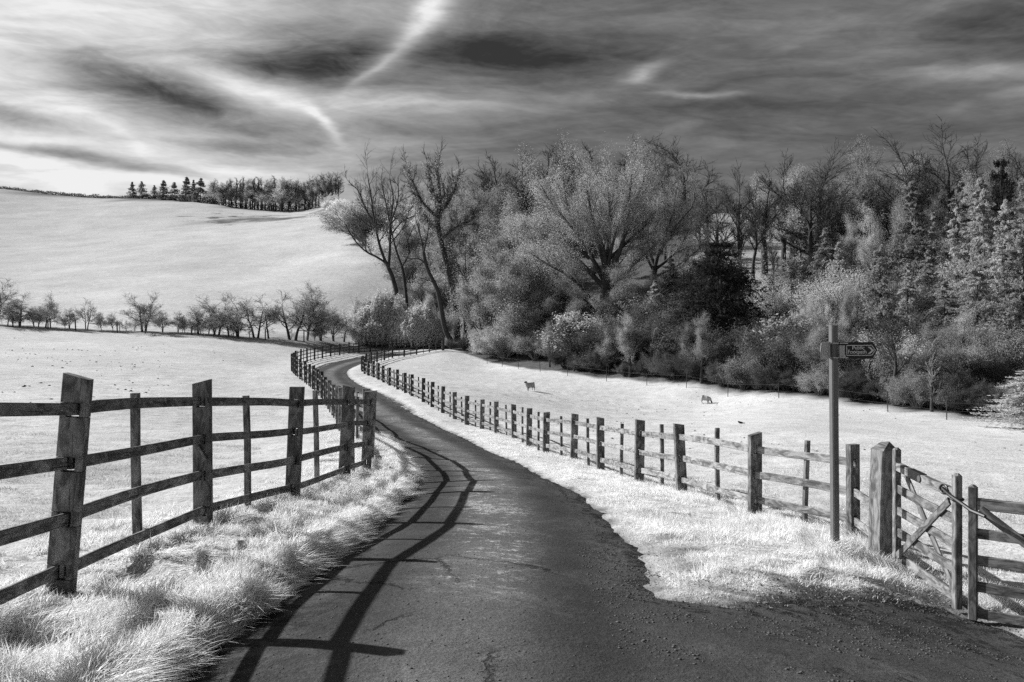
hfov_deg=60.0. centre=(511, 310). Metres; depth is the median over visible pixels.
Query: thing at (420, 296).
slope tree
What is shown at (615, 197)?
slope tree
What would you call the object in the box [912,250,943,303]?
larch
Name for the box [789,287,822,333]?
shrub
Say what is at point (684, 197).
bare tree
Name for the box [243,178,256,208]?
plantation tree
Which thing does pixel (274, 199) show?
plantation tree
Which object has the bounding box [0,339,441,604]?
wooden fence
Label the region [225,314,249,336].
hedge growth
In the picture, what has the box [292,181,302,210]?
plantation tree
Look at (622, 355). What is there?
shrub
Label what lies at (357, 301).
young tree
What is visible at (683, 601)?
leaf litter
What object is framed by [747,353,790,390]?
edge shrub
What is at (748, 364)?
shrub
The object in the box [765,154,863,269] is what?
slope tree
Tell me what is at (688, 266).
slope shrub
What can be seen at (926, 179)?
slope tree
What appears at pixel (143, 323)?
hedge growth
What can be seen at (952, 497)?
gate latch
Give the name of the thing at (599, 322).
shrub
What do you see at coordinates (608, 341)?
edge sapling
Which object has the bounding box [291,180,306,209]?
plantation tree
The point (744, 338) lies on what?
edge sapling
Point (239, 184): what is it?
plantation tree
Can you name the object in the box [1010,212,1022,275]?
slope tree
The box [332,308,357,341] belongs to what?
hawthorn
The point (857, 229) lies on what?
slope tree
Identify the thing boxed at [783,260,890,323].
shrub
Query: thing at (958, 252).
conifer
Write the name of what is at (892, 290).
shrub
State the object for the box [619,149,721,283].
great tree
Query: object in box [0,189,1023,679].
ground
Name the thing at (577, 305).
budding tree
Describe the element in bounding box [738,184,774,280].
bare tree
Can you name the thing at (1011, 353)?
understorey shrub
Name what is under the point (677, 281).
slope shrub
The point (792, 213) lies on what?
slope tree
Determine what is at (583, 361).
edge shrub
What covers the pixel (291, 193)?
plantation tree
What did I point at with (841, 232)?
slope conifer
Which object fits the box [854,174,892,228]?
slope tree
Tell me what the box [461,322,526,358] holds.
shrub
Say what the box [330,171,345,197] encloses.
copse tree
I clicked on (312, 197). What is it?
plantation tree
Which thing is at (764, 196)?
slope tree
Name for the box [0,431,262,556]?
grass
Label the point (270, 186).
plantation tree
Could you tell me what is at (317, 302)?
hawthorn
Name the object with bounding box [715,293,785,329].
understorey shrub
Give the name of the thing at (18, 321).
hedge growth
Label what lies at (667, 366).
edge shrub
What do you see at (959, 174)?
bare tree
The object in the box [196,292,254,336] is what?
hawthorn
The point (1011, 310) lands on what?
conifer
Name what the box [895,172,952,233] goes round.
slope tree
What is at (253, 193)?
plantation tree
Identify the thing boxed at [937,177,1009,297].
slope conifer
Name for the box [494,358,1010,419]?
wire fence
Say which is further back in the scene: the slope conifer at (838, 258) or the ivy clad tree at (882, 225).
the ivy clad tree at (882, 225)
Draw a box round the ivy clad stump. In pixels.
[766,227,780,278]
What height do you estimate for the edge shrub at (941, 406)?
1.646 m
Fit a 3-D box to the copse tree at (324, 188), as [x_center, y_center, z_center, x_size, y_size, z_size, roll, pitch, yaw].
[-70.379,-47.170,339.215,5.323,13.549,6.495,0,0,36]
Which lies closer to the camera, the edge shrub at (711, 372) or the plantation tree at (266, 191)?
the edge shrub at (711, 372)
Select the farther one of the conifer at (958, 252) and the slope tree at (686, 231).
the slope tree at (686, 231)
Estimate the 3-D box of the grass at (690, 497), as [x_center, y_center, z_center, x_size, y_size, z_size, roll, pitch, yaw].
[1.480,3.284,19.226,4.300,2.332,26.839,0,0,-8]
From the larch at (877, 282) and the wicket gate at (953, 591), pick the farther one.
the larch at (877, 282)
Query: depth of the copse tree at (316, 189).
347.56 m
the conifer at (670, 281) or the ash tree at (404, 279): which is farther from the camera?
the ash tree at (404, 279)
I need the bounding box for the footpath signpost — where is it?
[820,325,876,545]
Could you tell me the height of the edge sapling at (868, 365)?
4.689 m
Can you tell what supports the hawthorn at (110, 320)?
on the ground at (102, 255)
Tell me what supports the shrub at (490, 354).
on the ground at (102, 255)
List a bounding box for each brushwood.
[445,337,457,348]
[456,336,472,350]
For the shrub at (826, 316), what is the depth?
68.50 m
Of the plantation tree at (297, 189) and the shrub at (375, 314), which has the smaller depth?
the shrub at (375, 314)
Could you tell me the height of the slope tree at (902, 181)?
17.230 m
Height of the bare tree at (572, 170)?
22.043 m
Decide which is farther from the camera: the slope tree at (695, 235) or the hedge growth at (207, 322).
the slope tree at (695, 235)
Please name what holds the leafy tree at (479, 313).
on the ground at (102, 255)
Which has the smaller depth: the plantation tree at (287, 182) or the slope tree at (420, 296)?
the slope tree at (420, 296)
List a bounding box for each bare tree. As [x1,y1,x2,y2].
[422,176,480,225]
[457,162,511,219]
[459,207,506,265]
[469,149,531,210]
[479,143,550,222]
[504,141,572,260]
[510,136,604,244]
[565,142,624,249]
[594,132,676,212]
[613,138,698,244]
[630,135,728,263]
[677,176,734,256]
[711,181,738,212]
[721,160,759,263]
[732,185,758,199]
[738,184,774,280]
[744,177,786,199]
[757,146,804,277]
[770,137,871,240]
[829,167,858,197]
[864,167,902,200]
[873,129,951,236]
[882,115,1016,228]
[948,133,996,200]
[987,141,1023,197]
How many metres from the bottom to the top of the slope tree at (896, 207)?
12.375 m
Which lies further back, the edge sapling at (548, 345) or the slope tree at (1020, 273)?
the edge sapling at (548, 345)
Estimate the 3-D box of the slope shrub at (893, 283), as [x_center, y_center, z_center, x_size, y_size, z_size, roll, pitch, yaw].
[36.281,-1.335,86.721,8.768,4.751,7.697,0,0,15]
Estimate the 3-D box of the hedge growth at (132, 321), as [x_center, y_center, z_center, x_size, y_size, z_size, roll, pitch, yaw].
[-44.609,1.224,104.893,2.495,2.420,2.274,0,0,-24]
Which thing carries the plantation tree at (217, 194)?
on the ground at (102, 255)
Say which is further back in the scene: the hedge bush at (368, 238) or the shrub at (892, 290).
the hedge bush at (368, 238)
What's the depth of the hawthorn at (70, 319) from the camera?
104.23 m
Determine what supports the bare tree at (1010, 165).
on the ground at (102, 255)
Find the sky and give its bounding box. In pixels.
[0,0,1023,219]
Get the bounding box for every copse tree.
[312,176,324,205]
[313,175,318,206]
[315,173,326,197]
[315,174,327,195]
[320,171,334,195]
[320,173,335,195]
[325,172,343,194]
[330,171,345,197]
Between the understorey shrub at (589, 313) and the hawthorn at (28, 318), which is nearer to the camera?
the understorey shrub at (589, 313)
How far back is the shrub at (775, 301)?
82.57 m
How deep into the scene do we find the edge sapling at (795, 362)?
63.62 m
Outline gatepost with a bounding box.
[868,441,894,559]
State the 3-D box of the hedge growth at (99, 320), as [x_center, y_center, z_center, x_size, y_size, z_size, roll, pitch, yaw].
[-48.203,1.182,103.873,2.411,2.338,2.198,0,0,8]
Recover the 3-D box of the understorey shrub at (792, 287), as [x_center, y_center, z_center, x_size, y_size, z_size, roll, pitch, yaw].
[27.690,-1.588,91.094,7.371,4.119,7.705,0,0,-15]
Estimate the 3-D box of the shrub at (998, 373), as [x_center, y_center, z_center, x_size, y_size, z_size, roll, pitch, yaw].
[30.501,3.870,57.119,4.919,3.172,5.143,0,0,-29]
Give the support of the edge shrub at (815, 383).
on the ground at (102, 255)
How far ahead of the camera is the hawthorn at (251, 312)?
104.26 m
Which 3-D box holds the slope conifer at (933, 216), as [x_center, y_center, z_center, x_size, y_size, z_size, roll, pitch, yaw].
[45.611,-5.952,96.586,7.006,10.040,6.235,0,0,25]
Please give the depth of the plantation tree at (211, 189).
357.60 m
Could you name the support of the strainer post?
on the ground at (102, 255)
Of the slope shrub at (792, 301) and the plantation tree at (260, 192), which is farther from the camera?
the plantation tree at (260, 192)
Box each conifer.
[645,278,662,310]
[654,240,788,339]
[656,256,682,303]
[771,210,814,280]
[804,228,836,307]
[815,201,848,256]
[826,242,852,291]
[845,189,891,280]
[871,177,947,293]
[879,202,893,247]
[915,178,972,286]
[917,210,944,268]
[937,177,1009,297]
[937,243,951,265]
[970,157,1017,253]
[975,199,1022,324]
[985,179,1023,336]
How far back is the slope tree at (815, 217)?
105.09 m
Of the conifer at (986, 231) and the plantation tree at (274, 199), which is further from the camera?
the plantation tree at (274, 199)
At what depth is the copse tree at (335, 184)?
335.75 m
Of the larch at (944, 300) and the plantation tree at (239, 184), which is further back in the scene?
the plantation tree at (239, 184)
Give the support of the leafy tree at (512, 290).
on the ground at (102, 255)
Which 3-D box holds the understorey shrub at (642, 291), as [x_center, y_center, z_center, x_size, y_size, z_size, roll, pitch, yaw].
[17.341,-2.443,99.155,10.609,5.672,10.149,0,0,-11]
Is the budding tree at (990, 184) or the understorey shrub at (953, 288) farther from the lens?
the budding tree at (990, 184)
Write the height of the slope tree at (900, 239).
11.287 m
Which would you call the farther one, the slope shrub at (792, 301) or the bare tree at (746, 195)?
the bare tree at (746, 195)
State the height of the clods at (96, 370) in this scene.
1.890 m
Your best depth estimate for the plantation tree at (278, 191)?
341.42 m
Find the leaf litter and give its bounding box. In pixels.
[456,435,999,628]
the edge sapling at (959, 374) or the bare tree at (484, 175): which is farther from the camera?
the bare tree at (484, 175)
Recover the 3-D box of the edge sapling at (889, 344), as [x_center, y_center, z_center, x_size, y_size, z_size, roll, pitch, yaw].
[24.514,2.838,56.256,3.483,6.531,2.620,0,0,-21]
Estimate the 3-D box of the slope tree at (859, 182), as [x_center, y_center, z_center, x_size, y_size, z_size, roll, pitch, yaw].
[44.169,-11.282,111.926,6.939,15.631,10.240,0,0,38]
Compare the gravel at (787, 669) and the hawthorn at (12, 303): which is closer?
the gravel at (787, 669)
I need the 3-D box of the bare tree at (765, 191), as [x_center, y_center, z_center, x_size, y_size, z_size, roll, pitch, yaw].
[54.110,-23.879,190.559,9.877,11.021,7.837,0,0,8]
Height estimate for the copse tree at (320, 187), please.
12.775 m
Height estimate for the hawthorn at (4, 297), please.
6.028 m
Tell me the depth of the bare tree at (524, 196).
154.51 m
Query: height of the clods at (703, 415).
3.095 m
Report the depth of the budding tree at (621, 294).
91.09 m
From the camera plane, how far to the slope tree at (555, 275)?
127.06 m
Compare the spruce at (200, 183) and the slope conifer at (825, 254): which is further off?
the spruce at (200, 183)
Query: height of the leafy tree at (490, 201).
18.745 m
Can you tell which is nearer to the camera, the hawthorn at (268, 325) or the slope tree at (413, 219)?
the hawthorn at (268, 325)
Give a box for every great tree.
[498,132,678,321]
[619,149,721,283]
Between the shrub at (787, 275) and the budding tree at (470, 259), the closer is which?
the shrub at (787, 275)
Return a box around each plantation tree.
[199,178,222,204]
[207,181,232,205]
[215,179,240,205]
[221,181,229,205]
[224,177,235,206]
[224,180,233,206]
[232,178,240,207]
[235,178,244,206]
[236,178,244,208]
[242,178,252,208]
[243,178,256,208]
[248,178,258,209]
[248,180,278,210]
[251,179,256,208]
[253,177,259,209]
[255,176,265,209]
[256,180,264,209]
[261,179,294,210]
[263,178,273,210]
[268,176,276,210]
[272,176,290,210]
[275,178,290,211]
[276,180,301,210]
[277,176,302,210]
[281,179,293,211]
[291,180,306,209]
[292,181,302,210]
[292,181,319,205]
[299,181,313,209]
[299,183,307,209]
[305,187,316,209]
[306,183,314,208]
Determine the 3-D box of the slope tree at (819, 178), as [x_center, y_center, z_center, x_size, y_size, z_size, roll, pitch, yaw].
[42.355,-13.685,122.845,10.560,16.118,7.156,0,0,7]
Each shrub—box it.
[341,302,364,341]
[347,287,407,345]
[384,301,443,347]
[418,304,460,346]
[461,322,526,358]
[469,332,495,356]
[504,325,554,359]
[535,306,598,340]
[537,309,602,352]
[540,313,619,360]
[547,348,576,367]
[557,301,612,320]
[566,351,582,370]
[569,345,599,371]
[570,305,668,364]
[580,312,632,348]
[586,348,621,372]
[603,302,680,361]
[612,362,634,375]
[614,265,682,303]
[614,296,666,325]
[615,352,647,361]
[624,285,722,323]
[626,354,656,375]
[629,283,725,319]
[631,353,635,372]
[639,346,679,376]
[646,254,753,293]
[648,305,765,350]
[649,266,705,299]
[651,299,730,358]
[651,349,685,378]
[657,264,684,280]
[665,307,766,358]
[670,351,714,378]
[675,248,761,282]
[676,262,774,302]
[680,355,716,379]
[681,266,722,287]
[687,331,743,365]
[699,349,737,366]
[703,359,731,386]
[709,354,739,385]
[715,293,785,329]
[717,347,772,388]
[717,356,759,389]
[718,315,805,361]
[725,311,828,358]
[740,271,806,323]
[740,311,844,374]
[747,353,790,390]
[758,266,793,295]
[758,358,806,389]
[759,271,818,298]
[759,277,815,300]
[765,321,866,380]
[778,365,807,391]
[783,246,831,294]
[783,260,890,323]
[784,289,807,313]
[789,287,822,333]
[792,364,828,394]
[805,298,930,344]
[810,358,874,393]
[815,339,886,382]
[816,295,840,341]
[827,361,880,399]
[828,245,890,280]
[838,326,945,381]
[839,265,917,322]
[846,323,942,360]
[851,306,899,331]
[853,274,909,315]
[857,377,888,400]
[862,334,982,384]
[872,376,910,405]
[875,371,886,401]
[877,366,938,408]
[889,277,978,330]
[893,295,1022,346]
[911,256,948,293]
[911,364,987,411]
[922,384,944,408]
[926,278,992,303]
[945,318,1022,364]
[945,378,993,412]
[953,378,1003,413]
[958,321,1023,372]
[969,350,1023,394]
[978,313,1018,327]
[989,375,1023,413]
[989,387,1000,415]
[1002,329,1021,368]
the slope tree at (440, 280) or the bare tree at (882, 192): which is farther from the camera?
the bare tree at (882, 192)
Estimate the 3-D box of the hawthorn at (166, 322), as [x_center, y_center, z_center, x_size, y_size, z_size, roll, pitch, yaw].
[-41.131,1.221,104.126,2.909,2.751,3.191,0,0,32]
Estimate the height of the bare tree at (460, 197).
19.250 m
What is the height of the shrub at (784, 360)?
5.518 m
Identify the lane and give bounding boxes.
[181,348,1023,681]
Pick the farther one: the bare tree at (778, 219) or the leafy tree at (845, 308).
the bare tree at (778, 219)
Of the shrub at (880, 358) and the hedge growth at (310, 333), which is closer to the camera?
the shrub at (880, 358)
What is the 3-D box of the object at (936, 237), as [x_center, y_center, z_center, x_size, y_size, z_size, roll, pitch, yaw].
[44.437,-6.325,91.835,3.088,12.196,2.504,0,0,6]
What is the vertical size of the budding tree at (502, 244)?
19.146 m
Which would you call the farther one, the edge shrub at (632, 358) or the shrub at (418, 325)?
the shrub at (418, 325)
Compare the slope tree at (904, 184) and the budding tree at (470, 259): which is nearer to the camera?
the slope tree at (904, 184)
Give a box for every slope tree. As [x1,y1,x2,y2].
[306,191,412,243]
[361,212,445,263]
[369,241,459,282]
[386,228,416,260]
[392,208,450,232]
[392,220,418,257]
[393,193,413,219]
[402,261,436,305]
[406,188,432,220]
[407,266,462,310]
[428,242,442,273]
[466,229,593,301]
[524,195,617,248]
[533,214,577,254]
[573,177,638,199]
[595,206,636,279]
[602,184,643,216]
[649,197,677,260]
[676,200,702,258]
[691,184,749,252]
[692,191,714,243]
[730,172,778,270]
[740,163,790,275]
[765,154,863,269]
[768,163,821,268]
[803,155,854,224]
[805,211,822,257]
[826,212,869,277]
[835,200,880,247]
[836,166,891,221]
[853,200,898,279]
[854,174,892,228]
[879,205,914,278]
[881,152,955,215]
[884,150,953,227]
[886,192,917,252]
[887,148,973,201]
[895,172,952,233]
[903,144,954,211]
[914,189,948,260]
[1006,148,1023,201]
[1007,145,1023,192]
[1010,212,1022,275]
[1012,178,1023,218]
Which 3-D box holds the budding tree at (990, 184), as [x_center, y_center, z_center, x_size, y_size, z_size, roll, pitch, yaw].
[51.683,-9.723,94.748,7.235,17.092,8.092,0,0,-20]
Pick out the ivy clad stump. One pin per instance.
(771, 252)
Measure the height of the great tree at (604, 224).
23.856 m
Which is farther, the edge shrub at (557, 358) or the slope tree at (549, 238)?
the slope tree at (549, 238)
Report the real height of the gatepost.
1.702 m
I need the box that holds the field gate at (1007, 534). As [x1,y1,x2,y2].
[968,484,1023,625]
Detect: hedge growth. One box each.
[4,308,18,321]
[11,310,26,325]
[30,307,47,326]
[93,311,107,329]
[118,318,124,330]
[124,312,143,330]
[131,314,149,326]
[168,310,189,331]
[178,315,189,332]
[189,320,201,331]
[190,315,204,333]
[201,314,212,333]
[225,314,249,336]
[244,323,256,337]
[309,324,320,340]
[311,325,326,340]
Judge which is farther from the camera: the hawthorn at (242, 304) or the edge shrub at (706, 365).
the hawthorn at (242, 304)
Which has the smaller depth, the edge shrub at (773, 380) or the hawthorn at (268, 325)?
the edge shrub at (773, 380)
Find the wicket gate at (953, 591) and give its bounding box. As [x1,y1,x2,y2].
[892,447,961,609]
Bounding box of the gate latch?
[939,484,986,517]
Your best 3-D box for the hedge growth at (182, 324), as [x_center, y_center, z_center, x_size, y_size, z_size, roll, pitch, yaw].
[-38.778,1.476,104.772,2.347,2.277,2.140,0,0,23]
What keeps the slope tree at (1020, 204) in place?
on the ground at (102, 255)
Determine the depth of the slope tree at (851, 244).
89.21 m
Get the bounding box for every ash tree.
[328,141,417,299]
[378,179,426,306]
[388,209,460,341]
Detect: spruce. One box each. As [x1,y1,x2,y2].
[125,182,138,198]
[131,181,150,198]
[148,185,157,198]
[155,180,172,199]
[162,182,178,199]
[175,177,193,201]
[184,178,208,201]
[188,180,197,201]
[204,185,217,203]
[948,370,1023,427]
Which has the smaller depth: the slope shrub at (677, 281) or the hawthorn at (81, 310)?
the slope shrub at (677, 281)
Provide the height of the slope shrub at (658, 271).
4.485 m
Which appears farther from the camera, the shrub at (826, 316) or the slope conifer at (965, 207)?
the slope conifer at (965, 207)
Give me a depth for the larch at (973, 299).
61.83 m
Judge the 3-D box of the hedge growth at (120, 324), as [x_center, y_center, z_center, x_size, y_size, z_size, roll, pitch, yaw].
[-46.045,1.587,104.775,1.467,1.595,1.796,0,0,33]
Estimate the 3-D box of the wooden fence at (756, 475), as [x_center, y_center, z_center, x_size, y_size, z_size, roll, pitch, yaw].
[-6.133,3.562,56.470,8.485,3.935,95.000,0,0,-7]
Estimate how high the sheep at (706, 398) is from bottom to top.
0.574 m
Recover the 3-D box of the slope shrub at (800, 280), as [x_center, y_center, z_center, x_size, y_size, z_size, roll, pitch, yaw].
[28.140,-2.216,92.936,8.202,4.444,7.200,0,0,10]
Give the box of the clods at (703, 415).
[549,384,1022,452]
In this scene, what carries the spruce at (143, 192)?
on the ground at (102, 255)
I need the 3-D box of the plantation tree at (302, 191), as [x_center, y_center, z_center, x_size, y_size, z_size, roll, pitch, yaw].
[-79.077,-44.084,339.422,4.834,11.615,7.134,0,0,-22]
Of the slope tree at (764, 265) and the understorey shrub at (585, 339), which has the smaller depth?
the understorey shrub at (585, 339)
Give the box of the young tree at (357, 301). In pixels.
[347,292,361,323]
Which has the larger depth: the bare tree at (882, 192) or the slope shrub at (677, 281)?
the bare tree at (882, 192)
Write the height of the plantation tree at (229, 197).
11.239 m
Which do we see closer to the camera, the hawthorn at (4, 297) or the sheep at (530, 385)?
the sheep at (530, 385)
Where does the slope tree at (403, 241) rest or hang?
on the ground at (102, 255)
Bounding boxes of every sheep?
[524,381,534,390]
[701,395,712,402]
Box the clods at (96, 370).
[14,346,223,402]
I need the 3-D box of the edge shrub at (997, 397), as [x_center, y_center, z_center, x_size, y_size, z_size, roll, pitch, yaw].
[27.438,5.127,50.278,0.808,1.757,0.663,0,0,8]
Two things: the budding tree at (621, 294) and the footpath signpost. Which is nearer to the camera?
the footpath signpost
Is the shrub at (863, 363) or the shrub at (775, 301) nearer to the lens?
the shrub at (863, 363)
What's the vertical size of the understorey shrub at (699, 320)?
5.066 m
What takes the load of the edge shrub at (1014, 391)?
on the ground at (102, 255)
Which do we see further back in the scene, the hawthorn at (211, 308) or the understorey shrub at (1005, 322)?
the hawthorn at (211, 308)
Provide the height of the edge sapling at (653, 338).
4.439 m
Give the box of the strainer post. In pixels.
[442,337,444,349]
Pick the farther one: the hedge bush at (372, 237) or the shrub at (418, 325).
the hedge bush at (372, 237)
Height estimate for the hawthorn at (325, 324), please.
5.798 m
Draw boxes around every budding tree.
[420,278,435,346]
[448,237,484,329]
[464,216,508,283]
[472,190,546,281]
[551,265,582,309]
[551,282,589,323]
[587,260,640,319]
[825,135,892,246]
[830,176,853,253]
[935,165,985,255]
[936,306,1001,374]
[968,137,1019,211]
[1012,177,1022,273]
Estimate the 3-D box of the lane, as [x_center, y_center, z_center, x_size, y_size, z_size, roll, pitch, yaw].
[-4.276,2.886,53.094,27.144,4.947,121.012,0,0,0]
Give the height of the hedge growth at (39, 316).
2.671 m
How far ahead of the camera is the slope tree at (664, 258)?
135.27 m
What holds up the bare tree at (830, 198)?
on the ground at (102, 255)
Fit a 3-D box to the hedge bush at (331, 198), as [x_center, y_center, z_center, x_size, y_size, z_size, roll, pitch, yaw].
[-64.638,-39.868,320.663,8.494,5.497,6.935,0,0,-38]
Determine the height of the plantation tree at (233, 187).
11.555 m
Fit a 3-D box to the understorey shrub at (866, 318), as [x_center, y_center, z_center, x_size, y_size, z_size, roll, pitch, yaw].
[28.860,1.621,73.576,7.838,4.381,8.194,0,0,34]
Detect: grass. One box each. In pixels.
[0,429,428,681]
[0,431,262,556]
[455,428,1023,635]
[535,442,1023,614]
[660,500,937,582]
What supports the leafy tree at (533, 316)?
on the ground at (102, 255)
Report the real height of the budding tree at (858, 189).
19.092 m
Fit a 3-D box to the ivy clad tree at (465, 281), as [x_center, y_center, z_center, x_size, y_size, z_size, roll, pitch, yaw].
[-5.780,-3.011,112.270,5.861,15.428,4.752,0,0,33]
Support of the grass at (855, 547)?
on the ground at (102, 255)
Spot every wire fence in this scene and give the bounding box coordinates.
[7,318,304,341]
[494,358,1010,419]
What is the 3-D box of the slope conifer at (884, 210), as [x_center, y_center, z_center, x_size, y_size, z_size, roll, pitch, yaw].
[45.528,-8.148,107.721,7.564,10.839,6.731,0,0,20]
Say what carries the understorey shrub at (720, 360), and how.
on the ground at (102, 255)
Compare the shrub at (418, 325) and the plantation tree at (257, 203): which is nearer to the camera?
the shrub at (418, 325)
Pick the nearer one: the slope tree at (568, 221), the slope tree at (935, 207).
the slope tree at (935, 207)
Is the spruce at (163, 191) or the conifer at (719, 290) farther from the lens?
the spruce at (163, 191)
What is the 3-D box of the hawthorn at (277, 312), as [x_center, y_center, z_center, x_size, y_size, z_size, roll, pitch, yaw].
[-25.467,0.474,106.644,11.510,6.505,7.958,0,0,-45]
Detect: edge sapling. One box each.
[540,321,553,366]
[567,333,579,370]
[594,331,616,373]
[615,313,638,377]
[644,327,659,375]
[677,323,696,377]
[686,310,723,383]
[733,326,751,383]
[756,332,774,389]
[784,330,802,390]
[788,306,832,394]
[828,314,861,369]
[860,332,878,399]
[872,306,923,404]
[924,336,946,411]
[946,351,973,410]
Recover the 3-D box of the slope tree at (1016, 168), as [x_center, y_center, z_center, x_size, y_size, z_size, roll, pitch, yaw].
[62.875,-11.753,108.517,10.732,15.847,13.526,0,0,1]
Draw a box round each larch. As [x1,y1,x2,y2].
[854,244,905,342]
[892,263,925,327]
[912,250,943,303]
[915,280,961,330]
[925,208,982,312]
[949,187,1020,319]
[951,264,1020,359]
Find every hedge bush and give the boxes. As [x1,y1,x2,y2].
[321,192,340,202]
[321,201,330,210]
[333,199,354,210]
[366,229,380,243]
[368,230,386,244]
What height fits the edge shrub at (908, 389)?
2.748 m
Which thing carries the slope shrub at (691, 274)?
on the ground at (102, 255)
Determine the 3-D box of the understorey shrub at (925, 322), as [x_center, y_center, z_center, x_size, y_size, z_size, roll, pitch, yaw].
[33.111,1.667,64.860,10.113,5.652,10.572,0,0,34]
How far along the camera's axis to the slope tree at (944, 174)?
126.04 m
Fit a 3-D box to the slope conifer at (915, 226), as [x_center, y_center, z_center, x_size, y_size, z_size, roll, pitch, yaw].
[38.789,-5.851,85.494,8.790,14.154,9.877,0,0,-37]
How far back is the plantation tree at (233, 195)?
355.39 m
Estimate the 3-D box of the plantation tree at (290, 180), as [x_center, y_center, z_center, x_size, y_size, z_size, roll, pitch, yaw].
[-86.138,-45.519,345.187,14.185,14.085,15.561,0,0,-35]
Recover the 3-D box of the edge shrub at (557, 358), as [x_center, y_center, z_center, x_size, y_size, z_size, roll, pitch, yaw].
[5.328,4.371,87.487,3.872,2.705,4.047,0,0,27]
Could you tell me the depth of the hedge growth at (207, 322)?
104.11 m
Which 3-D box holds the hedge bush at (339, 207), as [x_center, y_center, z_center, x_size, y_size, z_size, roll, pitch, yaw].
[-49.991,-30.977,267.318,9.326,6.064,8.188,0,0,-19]
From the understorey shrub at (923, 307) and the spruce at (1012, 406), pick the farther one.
the understorey shrub at (923, 307)
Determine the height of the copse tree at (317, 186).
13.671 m
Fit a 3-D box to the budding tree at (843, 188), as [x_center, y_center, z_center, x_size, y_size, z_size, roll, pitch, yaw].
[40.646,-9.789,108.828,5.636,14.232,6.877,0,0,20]
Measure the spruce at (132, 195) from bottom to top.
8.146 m
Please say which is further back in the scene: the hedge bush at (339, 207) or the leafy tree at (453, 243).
the hedge bush at (339, 207)
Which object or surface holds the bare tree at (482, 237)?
on the ground at (102, 255)
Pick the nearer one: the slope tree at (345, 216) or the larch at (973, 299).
the larch at (973, 299)
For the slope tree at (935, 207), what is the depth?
99.87 m
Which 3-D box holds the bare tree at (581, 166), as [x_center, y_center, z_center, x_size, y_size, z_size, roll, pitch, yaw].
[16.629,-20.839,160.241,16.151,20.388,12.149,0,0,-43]
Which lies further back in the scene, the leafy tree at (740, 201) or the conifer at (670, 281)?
the leafy tree at (740, 201)
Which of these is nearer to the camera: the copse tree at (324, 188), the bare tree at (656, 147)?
the bare tree at (656, 147)
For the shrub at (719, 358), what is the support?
on the ground at (102, 255)
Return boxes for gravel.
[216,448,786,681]
[577,545,1023,681]
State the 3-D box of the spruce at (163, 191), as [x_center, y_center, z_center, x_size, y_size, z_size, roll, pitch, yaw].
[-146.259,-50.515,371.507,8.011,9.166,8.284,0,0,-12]
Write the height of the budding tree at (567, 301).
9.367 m
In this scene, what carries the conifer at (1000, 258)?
on the ground at (102, 255)
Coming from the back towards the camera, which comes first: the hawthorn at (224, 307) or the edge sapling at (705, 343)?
the hawthorn at (224, 307)
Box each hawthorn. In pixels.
[0,277,39,324]
[0,291,49,325]
[22,305,41,326]
[32,306,64,327]
[38,292,64,327]
[58,307,84,328]
[70,297,107,329]
[102,311,121,329]
[116,291,164,331]
[149,310,175,331]
[177,291,238,334]
[185,298,222,333]
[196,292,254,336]
[213,301,240,335]
[216,293,285,337]
[251,289,347,340]
[253,306,279,338]
[278,279,336,340]
[298,298,342,340]
[323,305,355,341]
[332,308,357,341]
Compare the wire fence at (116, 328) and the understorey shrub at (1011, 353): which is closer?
the understorey shrub at (1011, 353)
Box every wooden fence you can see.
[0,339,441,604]
[361,342,868,535]
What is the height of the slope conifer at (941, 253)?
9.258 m
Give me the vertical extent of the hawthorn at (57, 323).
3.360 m
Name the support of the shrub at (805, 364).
on the ground at (102, 255)
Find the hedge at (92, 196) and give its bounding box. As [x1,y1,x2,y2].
[0,186,324,210]
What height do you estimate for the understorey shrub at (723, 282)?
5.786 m
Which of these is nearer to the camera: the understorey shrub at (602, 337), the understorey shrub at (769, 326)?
the understorey shrub at (769, 326)
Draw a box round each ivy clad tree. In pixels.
[399,139,483,341]
[443,229,481,340]
[806,181,843,265]
[868,178,893,253]
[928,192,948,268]
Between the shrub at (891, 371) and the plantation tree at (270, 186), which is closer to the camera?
the shrub at (891, 371)
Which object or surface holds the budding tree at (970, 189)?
on the ground at (102, 255)
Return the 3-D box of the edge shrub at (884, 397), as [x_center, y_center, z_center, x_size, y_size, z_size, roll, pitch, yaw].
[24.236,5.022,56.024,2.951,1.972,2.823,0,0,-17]
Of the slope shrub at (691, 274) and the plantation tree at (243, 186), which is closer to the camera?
the slope shrub at (691, 274)
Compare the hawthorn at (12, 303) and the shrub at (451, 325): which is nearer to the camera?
the hawthorn at (12, 303)
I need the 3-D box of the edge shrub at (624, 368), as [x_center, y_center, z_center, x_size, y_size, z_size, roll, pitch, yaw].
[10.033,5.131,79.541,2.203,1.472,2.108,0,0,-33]
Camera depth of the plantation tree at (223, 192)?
352.47 m
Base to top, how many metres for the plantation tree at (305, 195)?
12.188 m
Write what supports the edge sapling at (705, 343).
on the ground at (102, 255)
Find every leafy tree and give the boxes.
[417,188,486,281]
[445,253,522,336]
[458,179,533,261]
[462,238,569,356]
[516,277,572,354]
[733,195,744,213]
[835,283,864,340]
[911,321,991,382]
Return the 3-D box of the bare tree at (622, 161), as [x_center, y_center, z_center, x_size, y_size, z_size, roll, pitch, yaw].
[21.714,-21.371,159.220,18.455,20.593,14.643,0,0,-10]

